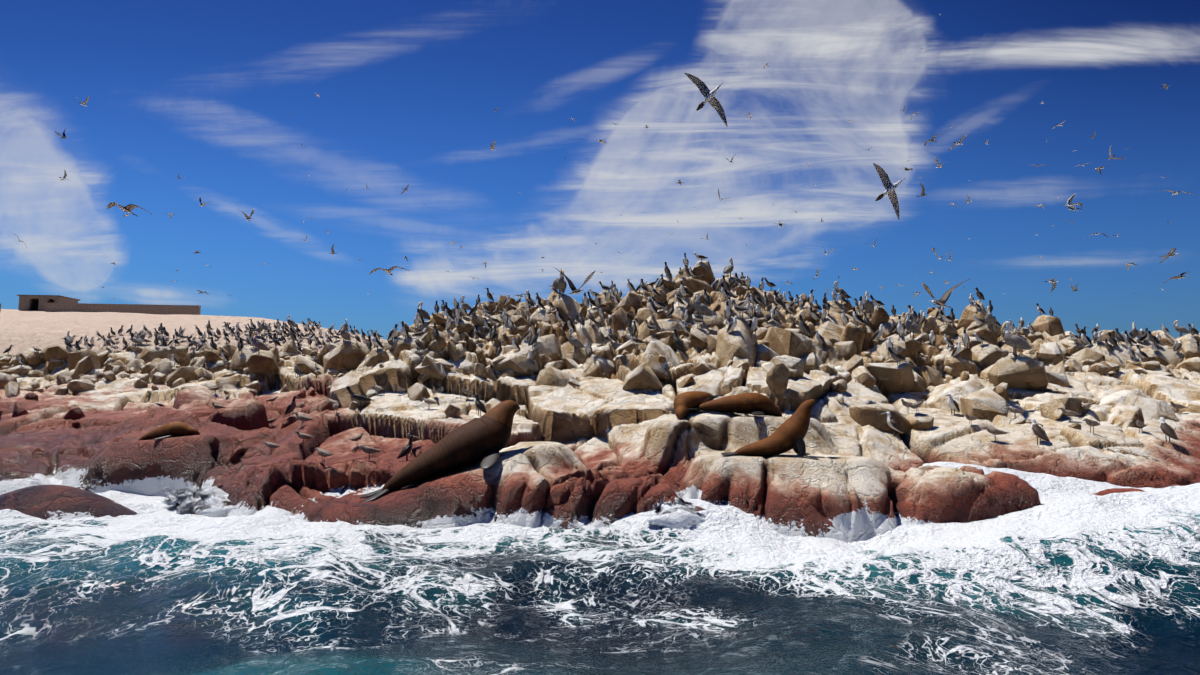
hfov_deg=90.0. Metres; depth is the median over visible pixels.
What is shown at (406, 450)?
cormorant bird
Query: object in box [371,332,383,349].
guanay bird
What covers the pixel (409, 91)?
sky
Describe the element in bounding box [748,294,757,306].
booby bird
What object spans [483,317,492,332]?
guanay bird
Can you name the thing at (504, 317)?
cormorant
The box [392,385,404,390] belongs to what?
gull
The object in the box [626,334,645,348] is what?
gull
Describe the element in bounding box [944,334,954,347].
booby bird
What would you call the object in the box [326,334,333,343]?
booby bird
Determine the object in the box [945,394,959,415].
booby bird
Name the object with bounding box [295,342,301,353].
guanay bird
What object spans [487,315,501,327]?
booby bird
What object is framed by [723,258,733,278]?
pelican
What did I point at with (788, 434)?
female sea lion
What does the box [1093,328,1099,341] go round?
guanay bird
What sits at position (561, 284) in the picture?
pelican
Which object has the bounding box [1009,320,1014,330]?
booby bird
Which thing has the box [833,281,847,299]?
pelican
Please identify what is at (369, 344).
guanay bird
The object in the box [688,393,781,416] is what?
female sea lion
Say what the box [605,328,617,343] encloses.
booby bird
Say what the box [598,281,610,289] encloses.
cormorant bird
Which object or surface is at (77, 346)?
guanay bird
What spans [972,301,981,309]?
booby bird
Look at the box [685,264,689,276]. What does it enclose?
cormorant bird
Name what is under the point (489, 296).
cormorant bird
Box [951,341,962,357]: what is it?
booby bird
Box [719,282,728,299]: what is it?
guanay bird
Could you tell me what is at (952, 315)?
cormorant bird
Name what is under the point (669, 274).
cormorant bird
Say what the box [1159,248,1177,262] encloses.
flying bird
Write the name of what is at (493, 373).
cormorant bird
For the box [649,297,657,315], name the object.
guanay bird
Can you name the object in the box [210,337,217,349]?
guanay bird
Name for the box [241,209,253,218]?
flying bird
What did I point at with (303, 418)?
gull
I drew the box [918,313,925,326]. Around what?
booby bird
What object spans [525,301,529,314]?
booby bird
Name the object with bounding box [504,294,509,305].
booby bird
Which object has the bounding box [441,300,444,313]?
guanay bird
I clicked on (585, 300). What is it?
guanay bird
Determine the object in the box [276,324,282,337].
pelican
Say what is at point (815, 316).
guanay bird
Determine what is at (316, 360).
booby bird
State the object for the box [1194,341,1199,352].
cormorant bird
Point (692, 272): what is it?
booby bird
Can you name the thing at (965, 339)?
guanay bird
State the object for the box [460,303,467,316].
booby bird
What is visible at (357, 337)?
booby bird
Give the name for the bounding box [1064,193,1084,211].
flying bird
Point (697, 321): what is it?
gull
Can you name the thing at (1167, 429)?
booby bird
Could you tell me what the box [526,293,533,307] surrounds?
guanay bird
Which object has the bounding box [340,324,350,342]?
pelican
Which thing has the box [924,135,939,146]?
flying bird
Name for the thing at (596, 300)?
guanay bird
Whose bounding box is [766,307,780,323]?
guanay bird
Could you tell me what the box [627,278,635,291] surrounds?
booby bird
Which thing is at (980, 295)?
cormorant bird
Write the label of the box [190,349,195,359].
guanay bird
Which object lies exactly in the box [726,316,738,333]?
booby bird
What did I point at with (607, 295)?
guanay bird
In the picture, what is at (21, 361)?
booby bird
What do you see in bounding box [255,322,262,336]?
pelican
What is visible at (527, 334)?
booby bird
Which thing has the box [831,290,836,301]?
booby bird
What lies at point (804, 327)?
cormorant bird
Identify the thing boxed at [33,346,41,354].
booby bird
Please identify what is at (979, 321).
booby bird
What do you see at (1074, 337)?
booby bird
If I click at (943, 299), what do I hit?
flying bird
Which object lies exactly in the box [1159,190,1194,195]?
flying bird
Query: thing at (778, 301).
guanay bird
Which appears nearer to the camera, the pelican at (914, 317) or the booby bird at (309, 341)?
the pelican at (914, 317)
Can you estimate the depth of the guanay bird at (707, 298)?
19.01 m
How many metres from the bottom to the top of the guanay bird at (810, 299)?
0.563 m
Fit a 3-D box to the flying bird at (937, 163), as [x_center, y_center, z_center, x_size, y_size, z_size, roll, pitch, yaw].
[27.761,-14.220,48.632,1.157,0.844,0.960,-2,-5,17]
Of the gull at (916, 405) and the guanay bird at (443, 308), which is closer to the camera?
the gull at (916, 405)
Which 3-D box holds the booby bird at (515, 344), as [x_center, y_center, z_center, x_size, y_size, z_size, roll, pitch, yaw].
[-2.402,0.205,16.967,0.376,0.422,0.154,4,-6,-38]
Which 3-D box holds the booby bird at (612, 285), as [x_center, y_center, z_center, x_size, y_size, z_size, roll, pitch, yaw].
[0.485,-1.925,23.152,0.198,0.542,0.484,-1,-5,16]
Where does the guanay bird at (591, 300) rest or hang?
on the island boulders
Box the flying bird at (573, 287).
[555,268,595,293]
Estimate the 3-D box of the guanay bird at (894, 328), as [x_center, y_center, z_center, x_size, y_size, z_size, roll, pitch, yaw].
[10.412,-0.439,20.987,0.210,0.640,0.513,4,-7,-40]
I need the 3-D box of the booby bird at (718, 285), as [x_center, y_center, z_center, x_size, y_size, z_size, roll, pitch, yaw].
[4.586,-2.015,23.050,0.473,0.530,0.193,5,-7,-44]
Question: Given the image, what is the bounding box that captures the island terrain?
[0,288,1199,541]
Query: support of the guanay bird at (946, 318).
on the island boulders
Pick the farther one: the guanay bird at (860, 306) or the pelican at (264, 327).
the pelican at (264, 327)
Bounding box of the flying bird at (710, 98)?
[684,72,727,126]
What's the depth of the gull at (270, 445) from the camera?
12.51 m
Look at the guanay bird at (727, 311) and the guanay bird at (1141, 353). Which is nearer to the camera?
the guanay bird at (727, 311)
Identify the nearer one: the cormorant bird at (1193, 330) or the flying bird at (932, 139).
the cormorant bird at (1193, 330)
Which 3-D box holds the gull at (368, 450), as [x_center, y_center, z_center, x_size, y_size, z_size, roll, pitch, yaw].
[-4.273,2.133,11.084,0.484,0.299,0.134,3,-6,-30]
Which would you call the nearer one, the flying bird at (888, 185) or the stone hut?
the flying bird at (888, 185)
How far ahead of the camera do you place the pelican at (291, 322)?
36.40 m
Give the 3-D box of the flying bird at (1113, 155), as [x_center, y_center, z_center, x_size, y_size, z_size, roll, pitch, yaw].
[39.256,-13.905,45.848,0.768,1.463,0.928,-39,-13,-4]
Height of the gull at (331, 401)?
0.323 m
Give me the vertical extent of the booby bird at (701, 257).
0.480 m
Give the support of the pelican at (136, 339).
on the island boulders
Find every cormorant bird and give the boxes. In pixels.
[162,327,168,335]
[236,337,243,352]
[270,333,280,347]
[284,395,299,417]
[288,328,296,340]
[343,386,371,408]
[397,435,412,460]
[432,323,438,340]
[468,302,480,316]
[472,394,486,415]
[485,288,493,300]
[490,363,497,381]
[528,327,539,348]
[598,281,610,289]
[626,313,631,329]
[630,321,636,336]
[665,266,672,280]
[670,329,684,351]
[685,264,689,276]
[722,275,729,290]
[729,274,737,289]
[763,277,775,290]
[788,291,796,302]
[799,314,810,337]
[814,299,821,311]
[822,297,829,314]
[839,291,851,301]
[861,312,869,326]
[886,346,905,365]
[891,305,895,315]
[914,313,920,325]
[949,308,954,325]
[974,287,984,301]
[1105,332,1117,347]
[1105,338,1113,351]
[1145,331,1159,346]
[1185,324,1199,336]
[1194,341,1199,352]
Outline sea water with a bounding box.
[0,462,1199,674]
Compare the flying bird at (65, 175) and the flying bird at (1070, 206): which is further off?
the flying bird at (65, 175)
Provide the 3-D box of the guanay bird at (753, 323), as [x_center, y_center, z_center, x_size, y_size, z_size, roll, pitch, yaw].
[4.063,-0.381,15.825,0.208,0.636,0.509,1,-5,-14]
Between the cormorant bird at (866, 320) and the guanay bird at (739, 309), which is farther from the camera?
the cormorant bird at (866, 320)
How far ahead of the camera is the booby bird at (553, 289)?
22.50 m
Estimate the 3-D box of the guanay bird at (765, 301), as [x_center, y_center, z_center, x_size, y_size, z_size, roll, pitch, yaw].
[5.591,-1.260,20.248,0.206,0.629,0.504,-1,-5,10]
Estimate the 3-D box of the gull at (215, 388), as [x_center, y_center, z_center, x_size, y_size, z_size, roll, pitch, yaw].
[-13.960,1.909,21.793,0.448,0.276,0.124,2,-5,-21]
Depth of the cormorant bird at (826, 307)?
19.24 m
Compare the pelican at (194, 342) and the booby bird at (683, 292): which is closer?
the booby bird at (683, 292)
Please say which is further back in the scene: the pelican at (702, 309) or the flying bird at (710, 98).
the pelican at (702, 309)
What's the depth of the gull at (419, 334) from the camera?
17.08 m
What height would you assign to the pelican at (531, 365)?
0.772 m
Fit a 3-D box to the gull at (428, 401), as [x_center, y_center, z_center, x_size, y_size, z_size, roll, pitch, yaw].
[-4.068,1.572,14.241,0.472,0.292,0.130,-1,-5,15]
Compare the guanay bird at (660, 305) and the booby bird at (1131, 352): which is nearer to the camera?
the guanay bird at (660, 305)
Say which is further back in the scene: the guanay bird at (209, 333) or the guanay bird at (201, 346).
the guanay bird at (209, 333)
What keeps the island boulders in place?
on the island terrain
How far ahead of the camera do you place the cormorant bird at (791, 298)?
23.11 m
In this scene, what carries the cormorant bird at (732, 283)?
on the island boulders
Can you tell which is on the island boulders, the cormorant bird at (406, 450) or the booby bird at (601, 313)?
the booby bird at (601, 313)
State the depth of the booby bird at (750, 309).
18.86 m
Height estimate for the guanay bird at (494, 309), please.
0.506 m
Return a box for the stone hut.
[0,295,200,314]
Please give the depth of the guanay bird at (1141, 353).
20.54 m
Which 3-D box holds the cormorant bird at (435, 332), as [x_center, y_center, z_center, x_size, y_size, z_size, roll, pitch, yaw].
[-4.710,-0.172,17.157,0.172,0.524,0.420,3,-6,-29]
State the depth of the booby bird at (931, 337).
19.10 m
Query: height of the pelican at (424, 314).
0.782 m
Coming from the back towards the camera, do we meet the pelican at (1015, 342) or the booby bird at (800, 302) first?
the booby bird at (800, 302)
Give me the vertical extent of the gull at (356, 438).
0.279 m
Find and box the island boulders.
[0,260,1199,436]
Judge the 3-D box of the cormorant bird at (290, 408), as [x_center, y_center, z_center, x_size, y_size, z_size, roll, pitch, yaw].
[-8.787,1.959,17.046,0.406,0.620,0.227,0,-5,0]
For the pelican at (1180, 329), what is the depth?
27.84 m
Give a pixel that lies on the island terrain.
(598, 452)
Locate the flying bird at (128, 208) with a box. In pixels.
[107,202,150,216]
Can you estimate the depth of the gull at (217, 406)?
16.48 m
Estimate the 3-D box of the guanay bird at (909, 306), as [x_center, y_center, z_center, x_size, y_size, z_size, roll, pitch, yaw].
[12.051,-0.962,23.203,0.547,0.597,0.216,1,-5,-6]
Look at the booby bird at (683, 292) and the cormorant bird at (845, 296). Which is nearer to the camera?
the booby bird at (683, 292)
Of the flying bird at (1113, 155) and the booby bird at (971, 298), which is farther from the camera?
the flying bird at (1113, 155)
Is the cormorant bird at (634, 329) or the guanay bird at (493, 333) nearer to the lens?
the cormorant bird at (634, 329)
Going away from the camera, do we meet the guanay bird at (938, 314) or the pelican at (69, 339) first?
the guanay bird at (938, 314)
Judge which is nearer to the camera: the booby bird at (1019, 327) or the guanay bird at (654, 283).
the booby bird at (1019, 327)
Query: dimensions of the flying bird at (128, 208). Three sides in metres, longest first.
1.802 x 1.053 x 0.243 m
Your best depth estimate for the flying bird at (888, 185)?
16.55 m
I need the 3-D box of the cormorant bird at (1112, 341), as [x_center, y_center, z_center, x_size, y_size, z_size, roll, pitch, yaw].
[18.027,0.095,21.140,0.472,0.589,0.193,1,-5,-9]
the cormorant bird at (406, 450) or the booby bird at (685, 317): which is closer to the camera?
the cormorant bird at (406, 450)
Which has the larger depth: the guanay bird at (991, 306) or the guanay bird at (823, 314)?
the guanay bird at (991, 306)
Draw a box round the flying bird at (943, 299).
[922,279,968,307]
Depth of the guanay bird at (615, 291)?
22.78 m
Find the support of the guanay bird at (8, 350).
on the island boulders
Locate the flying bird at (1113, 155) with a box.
[1108,146,1123,159]
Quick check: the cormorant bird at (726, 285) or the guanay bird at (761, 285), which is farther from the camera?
the guanay bird at (761, 285)
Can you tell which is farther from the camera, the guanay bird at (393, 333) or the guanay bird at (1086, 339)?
the guanay bird at (1086, 339)
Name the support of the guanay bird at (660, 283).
on the island boulders
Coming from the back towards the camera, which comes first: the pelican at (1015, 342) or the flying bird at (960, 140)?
the flying bird at (960, 140)
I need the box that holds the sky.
[0,0,1199,340]
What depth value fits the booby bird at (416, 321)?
18.42 m
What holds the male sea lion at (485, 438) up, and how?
on the island terrain
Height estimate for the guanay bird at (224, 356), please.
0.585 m
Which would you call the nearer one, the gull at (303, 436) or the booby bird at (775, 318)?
the gull at (303, 436)
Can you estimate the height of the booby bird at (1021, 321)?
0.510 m
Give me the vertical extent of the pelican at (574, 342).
0.737 m
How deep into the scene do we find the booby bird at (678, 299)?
18.59 m
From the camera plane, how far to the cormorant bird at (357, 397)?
14.46 m
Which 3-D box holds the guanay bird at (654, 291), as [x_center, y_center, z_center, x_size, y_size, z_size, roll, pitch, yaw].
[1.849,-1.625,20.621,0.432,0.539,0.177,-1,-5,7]
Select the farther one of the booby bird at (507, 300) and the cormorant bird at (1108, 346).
the booby bird at (507, 300)
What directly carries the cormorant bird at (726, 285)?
on the island boulders
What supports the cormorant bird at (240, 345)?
on the island boulders
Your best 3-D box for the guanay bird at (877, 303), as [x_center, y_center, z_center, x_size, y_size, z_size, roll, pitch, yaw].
[9.943,-1.250,21.584,0.702,0.574,0.218,2,-5,-18]
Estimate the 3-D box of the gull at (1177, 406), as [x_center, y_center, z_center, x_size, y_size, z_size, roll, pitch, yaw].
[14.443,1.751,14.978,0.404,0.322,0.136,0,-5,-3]
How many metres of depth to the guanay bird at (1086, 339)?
21.43 m
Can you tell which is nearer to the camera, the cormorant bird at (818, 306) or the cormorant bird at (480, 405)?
the cormorant bird at (480, 405)
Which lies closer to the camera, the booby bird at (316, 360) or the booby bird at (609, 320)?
the booby bird at (609, 320)
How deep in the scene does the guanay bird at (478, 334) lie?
19.64 m
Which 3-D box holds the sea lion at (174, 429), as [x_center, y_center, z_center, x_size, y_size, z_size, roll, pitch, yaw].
[-9.719,2.087,13.348,1.605,0.357,0.949,-8,-6,7]
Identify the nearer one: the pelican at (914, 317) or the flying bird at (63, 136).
the pelican at (914, 317)
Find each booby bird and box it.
[17,357,26,366]
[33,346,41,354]
[167,338,176,346]
[169,354,180,365]
[293,364,299,376]
[306,336,311,346]
[311,356,320,365]
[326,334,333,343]
[354,334,360,343]
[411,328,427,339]
[413,337,423,351]
[414,314,419,328]
[445,317,450,329]
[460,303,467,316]
[481,302,490,311]
[481,308,495,319]
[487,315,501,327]
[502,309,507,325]
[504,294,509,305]
[507,317,513,328]
[509,337,520,349]
[522,327,531,340]
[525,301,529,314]
[529,317,535,327]
[544,299,555,310]
[550,285,558,294]
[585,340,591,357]
[586,310,595,324]
[598,308,604,319]
[598,328,604,341]
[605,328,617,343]
[606,315,611,328]
[610,280,613,294]
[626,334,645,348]
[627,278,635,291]
[674,292,684,306]
[677,288,682,297]
[679,320,690,337]
[681,286,686,299]
[682,310,687,322]
[689,267,696,277]
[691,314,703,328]
[693,252,707,262]
[716,279,721,291]
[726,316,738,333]
[738,297,749,306]
[745,275,750,288]
[746,300,752,317]
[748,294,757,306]
[754,304,760,315]
[768,310,781,326]
[776,292,787,306]
[785,304,796,316]
[789,298,796,307]
[798,295,802,307]
[813,330,824,345]
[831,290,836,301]
[835,293,846,304]
[840,310,848,326]
[871,324,883,341]
[882,412,904,435]
[886,337,892,353]
[896,319,904,337]
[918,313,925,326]
[928,331,934,345]
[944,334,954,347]
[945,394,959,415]
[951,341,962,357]
[969,294,974,305]
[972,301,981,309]
[972,315,985,328]
[973,333,986,345]
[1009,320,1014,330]
[1015,324,1021,335]
[1019,317,1023,326]
[1026,418,1049,443]
[1028,322,1034,332]
[1069,332,1079,343]
[1093,332,1102,344]
[1123,335,1131,346]
[1127,347,1135,358]
[1134,337,1144,344]
[1138,329,1144,336]
[1151,342,1158,353]
[1155,417,1178,441]
[1160,325,1169,332]
[1173,341,1182,352]
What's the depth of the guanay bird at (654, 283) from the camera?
25.88 m
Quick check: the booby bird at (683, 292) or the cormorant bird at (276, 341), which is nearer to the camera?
the booby bird at (683, 292)
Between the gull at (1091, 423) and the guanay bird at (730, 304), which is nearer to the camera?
the gull at (1091, 423)
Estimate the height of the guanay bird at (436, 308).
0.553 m
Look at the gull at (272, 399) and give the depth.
19.07 m
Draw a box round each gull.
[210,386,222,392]
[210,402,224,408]
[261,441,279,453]
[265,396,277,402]
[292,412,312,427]
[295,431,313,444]
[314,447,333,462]
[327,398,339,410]
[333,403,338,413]
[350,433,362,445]
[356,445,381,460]
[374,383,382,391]
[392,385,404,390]
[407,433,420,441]
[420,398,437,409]
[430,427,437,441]
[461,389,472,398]
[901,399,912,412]
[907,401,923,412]
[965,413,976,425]
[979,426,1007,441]
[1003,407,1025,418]
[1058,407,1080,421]
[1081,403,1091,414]
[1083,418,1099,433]
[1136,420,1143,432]
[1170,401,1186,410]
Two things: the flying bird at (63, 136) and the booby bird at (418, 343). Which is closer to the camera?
the booby bird at (418, 343)
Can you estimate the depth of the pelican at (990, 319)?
19.49 m
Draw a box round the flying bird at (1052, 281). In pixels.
[1044,279,1057,292]
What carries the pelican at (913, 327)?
on the island boulders
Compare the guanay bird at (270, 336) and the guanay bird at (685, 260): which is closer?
the guanay bird at (685, 260)
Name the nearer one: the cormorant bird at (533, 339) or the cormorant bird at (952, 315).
the cormorant bird at (533, 339)
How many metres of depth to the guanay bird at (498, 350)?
17.27 m
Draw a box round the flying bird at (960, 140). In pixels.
[948,134,967,150]
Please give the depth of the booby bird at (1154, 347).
21.20 m
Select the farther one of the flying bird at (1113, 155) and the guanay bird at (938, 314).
the flying bird at (1113, 155)
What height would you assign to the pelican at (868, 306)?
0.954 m
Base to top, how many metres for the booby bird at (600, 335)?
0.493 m
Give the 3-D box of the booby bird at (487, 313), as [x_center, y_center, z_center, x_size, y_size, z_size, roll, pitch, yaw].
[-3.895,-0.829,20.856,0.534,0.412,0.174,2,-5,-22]
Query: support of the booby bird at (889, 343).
on the island boulders
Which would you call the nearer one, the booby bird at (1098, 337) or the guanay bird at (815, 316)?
the guanay bird at (815, 316)
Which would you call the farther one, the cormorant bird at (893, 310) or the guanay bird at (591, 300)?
the cormorant bird at (893, 310)
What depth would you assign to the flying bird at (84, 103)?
55.08 m
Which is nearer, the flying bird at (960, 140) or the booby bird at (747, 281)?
the booby bird at (747, 281)
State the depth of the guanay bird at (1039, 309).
30.16 m
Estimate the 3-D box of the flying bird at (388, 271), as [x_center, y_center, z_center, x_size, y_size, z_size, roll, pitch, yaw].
[-9.254,-2.911,26.153,1.802,0.243,1.053,-5,-10,2]
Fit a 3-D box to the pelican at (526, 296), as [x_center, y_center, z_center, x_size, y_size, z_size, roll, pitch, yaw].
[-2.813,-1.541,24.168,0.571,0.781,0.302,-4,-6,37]
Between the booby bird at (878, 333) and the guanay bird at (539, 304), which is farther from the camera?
the guanay bird at (539, 304)
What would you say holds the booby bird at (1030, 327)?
on the island boulders
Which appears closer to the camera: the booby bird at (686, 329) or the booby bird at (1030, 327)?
the booby bird at (686, 329)
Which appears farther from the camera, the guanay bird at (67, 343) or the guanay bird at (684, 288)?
the guanay bird at (67, 343)
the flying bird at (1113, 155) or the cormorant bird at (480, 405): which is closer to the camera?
the cormorant bird at (480, 405)
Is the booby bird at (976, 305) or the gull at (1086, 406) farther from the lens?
the booby bird at (976, 305)
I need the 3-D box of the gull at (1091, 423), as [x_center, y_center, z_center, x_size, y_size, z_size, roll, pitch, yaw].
[9.642,1.735,11.773,0.504,0.311,0.139,2,-5,-20]
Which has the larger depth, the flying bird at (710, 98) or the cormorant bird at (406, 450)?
the flying bird at (710, 98)
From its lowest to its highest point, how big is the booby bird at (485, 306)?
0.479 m
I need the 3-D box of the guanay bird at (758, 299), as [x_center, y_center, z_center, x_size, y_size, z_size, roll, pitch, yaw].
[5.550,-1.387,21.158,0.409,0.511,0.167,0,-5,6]
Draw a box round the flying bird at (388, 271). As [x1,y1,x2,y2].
[369,266,408,274]
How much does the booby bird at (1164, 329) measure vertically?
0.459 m
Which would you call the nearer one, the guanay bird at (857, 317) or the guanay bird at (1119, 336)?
the guanay bird at (857, 317)
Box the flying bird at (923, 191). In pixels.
[916,183,928,196]
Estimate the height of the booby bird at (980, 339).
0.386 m
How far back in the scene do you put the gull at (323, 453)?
10.70 m
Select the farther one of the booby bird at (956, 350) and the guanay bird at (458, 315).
the guanay bird at (458, 315)
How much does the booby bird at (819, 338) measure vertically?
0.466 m
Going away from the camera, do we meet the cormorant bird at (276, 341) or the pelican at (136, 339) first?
the cormorant bird at (276, 341)
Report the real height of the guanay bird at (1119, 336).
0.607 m
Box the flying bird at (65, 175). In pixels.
[59,169,67,179]
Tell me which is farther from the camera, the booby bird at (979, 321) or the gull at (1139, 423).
the booby bird at (979, 321)
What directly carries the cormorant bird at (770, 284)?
on the island boulders
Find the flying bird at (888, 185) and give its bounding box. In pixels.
[873,163,904,219]
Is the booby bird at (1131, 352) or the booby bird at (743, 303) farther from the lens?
the booby bird at (1131, 352)
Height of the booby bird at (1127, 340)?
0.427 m
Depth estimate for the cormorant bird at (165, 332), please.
34.56 m
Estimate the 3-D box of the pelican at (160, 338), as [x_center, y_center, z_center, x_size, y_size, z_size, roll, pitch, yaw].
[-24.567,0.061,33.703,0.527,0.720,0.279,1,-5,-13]
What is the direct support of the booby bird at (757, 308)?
on the island boulders
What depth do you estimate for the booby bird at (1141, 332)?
24.86 m
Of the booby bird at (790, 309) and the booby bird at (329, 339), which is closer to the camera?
the booby bird at (790, 309)
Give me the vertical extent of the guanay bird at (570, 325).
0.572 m
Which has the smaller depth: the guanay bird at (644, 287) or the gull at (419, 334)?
the gull at (419, 334)
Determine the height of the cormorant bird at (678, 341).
0.624 m
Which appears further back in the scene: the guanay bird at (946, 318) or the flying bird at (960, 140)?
the flying bird at (960, 140)
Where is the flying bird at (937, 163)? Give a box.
[935,156,948,167]
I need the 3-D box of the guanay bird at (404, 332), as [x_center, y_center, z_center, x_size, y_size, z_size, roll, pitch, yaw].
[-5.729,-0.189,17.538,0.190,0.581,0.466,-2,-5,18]
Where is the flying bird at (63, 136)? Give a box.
[55,130,66,138]
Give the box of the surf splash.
[161,484,705,528]
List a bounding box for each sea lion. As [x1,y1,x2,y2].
[139,422,199,439]
[360,400,519,501]
[668,391,722,419]
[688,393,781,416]
[721,399,819,459]
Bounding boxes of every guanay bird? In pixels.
[3,345,12,354]
[62,338,72,348]
[75,341,79,350]
[159,337,166,347]
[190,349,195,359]
[197,339,206,352]
[206,326,212,337]
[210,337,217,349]
[221,349,228,362]
[266,330,272,341]
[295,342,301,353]
[296,329,302,339]
[367,336,371,350]
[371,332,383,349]
[387,324,399,342]
[399,321,408,340]
[417,308,423,325]
[434,300,439,314]
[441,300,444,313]
[442,304,453,319]
[455,304,461,323]
[472,324,482,340]
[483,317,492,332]
[489,325,497,342]
[491,302,497,313]
[496,341,501,358]
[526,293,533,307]
[537,295,545,308]
[553,307,565,324]
[568,316,574,330]
[578,312,584,327]
[582,292,588,307]
[586,291,597,307]
[594,293,599,306]
[605,286,610,301]
[613,284,617,295]
[639,279,647,293]
[644,320,656,330]
[646,278,658,285]
[649,283,659,297]
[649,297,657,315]
[651,296,665,311]
[657,274,663,287]
[666,302,675,318]
[680,280,689,296]
[683,253,688,267]
[702,288,710,304]
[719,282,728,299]
[724,300,731,320]
[728,296,732,309]
[731,299,747,318]
[733,273,741,285]
[749,311,758,334]
[754,291,762,302]
[759,277,765,291]
[763,292,768,309]
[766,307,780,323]
[772,290,785,309]
[808,289,815,304]
[809,307,820,324]
[820,304,827,322]
[852,306,865,326]
[857,296,865,314]
[869,295,884,310]
[891,316,902,331]
[906,305,917,315]
[935,307,943,319]
[939,309,952,326]
[962,328,969,347]
[989,300,992,315]
[1034,303,1045,315]
[1078,329,1092,346]
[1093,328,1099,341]
[1114,328,1124,344]
[1124,330,1136,343]
[1134,345,1149,360]
[1139,328,1147,343]
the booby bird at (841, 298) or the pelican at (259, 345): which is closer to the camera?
the pelican at (259, 345)
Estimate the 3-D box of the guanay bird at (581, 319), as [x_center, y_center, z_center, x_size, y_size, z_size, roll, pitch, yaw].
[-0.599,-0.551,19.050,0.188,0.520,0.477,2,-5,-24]
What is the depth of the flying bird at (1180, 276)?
28.54 m
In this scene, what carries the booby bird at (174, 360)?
on the island boulders
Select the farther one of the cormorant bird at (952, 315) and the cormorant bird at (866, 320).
the cormorant bird at (952, 315)
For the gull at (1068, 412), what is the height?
0.334 m
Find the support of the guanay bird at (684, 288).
on the island boulders
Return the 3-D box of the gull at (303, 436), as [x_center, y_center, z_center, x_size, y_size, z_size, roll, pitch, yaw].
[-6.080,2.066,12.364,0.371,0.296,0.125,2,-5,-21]
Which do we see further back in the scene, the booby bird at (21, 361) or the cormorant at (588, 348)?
the booby bird at (21, 361)
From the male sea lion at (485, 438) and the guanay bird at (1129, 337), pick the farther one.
the guanay bird at (1129, 337)
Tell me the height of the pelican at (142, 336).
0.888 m
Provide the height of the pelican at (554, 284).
0.961 m
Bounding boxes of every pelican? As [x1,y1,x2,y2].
[65,330,73,346]
[133,331,141,346]
[137,330,144,340]
[157,332,165,343]
[192,336,197,349]
[251,331,269,354]
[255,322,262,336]
[261,320,271,333]
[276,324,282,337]
[287,315,295,326]
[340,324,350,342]
[342,319,348,331]
[418,302,430,319]
[460,296,471,309]
[525,290,535,307]
[525,349,538,377]
[552,269,563,293]
[557,270,566,295]
[567,328,584,352]
[693,293,712,319]
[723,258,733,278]
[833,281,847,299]
[863,292,873,316]
[904,313,921,338]
[910,307,917,324]
[984,306,995,330]
[1001,321,1031,356]
[1129,323,1138,338]
[1173,320,1189,335]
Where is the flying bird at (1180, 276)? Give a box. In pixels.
[1164,272,1187,282]
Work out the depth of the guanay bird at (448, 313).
21.97 m
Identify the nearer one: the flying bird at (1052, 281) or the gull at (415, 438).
the gull at (415, 438)
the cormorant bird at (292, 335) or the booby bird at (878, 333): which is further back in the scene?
the cormorant bird at (292, 335)
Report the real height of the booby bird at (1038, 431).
0.487 m
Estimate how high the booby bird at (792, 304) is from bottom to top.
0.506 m
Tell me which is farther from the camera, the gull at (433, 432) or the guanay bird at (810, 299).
the guanay bird at (810, 299)
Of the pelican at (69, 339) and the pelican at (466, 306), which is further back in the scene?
the pelican at (69, 339)
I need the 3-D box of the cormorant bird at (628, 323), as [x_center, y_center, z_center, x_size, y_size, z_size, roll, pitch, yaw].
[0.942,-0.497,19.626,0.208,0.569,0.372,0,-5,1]
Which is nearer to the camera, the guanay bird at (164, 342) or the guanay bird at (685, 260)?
the guanay bird at (685, 260)
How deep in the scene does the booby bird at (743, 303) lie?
19.57 m
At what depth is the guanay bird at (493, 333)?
19.59 m
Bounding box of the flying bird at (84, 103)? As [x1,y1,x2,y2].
[77,95,88,106]
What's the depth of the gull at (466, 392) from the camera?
15.46 m
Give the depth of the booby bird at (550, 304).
21.02 m
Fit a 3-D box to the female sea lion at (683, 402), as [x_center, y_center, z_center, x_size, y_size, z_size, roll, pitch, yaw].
[1.932,1.218,12.196,1.054,0.396,1.783,-4,9,38]
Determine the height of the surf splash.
1.245 m
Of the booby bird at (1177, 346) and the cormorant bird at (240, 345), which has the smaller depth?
the booby bird at (1177, 346)
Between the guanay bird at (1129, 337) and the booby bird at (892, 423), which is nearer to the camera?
the booby bird at (892, 423)
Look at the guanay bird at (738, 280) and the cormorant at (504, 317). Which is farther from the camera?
the guanay bird at (738, 280)
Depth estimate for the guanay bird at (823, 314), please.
19.02 m
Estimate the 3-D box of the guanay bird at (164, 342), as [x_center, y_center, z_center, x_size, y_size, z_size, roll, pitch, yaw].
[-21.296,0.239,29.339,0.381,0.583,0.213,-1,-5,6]
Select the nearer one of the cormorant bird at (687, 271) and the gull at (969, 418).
the gull at (969, 418)
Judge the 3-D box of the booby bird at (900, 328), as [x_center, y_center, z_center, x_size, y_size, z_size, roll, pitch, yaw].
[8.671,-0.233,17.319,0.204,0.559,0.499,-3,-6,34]
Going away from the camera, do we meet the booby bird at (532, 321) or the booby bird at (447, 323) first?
the booby bird at (447, 323)
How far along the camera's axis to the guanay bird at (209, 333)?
34.48 m
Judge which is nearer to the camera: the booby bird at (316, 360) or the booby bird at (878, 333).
the booby bird at (878, 333)
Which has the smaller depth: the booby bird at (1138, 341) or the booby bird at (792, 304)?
the booby bird at (792, 304)

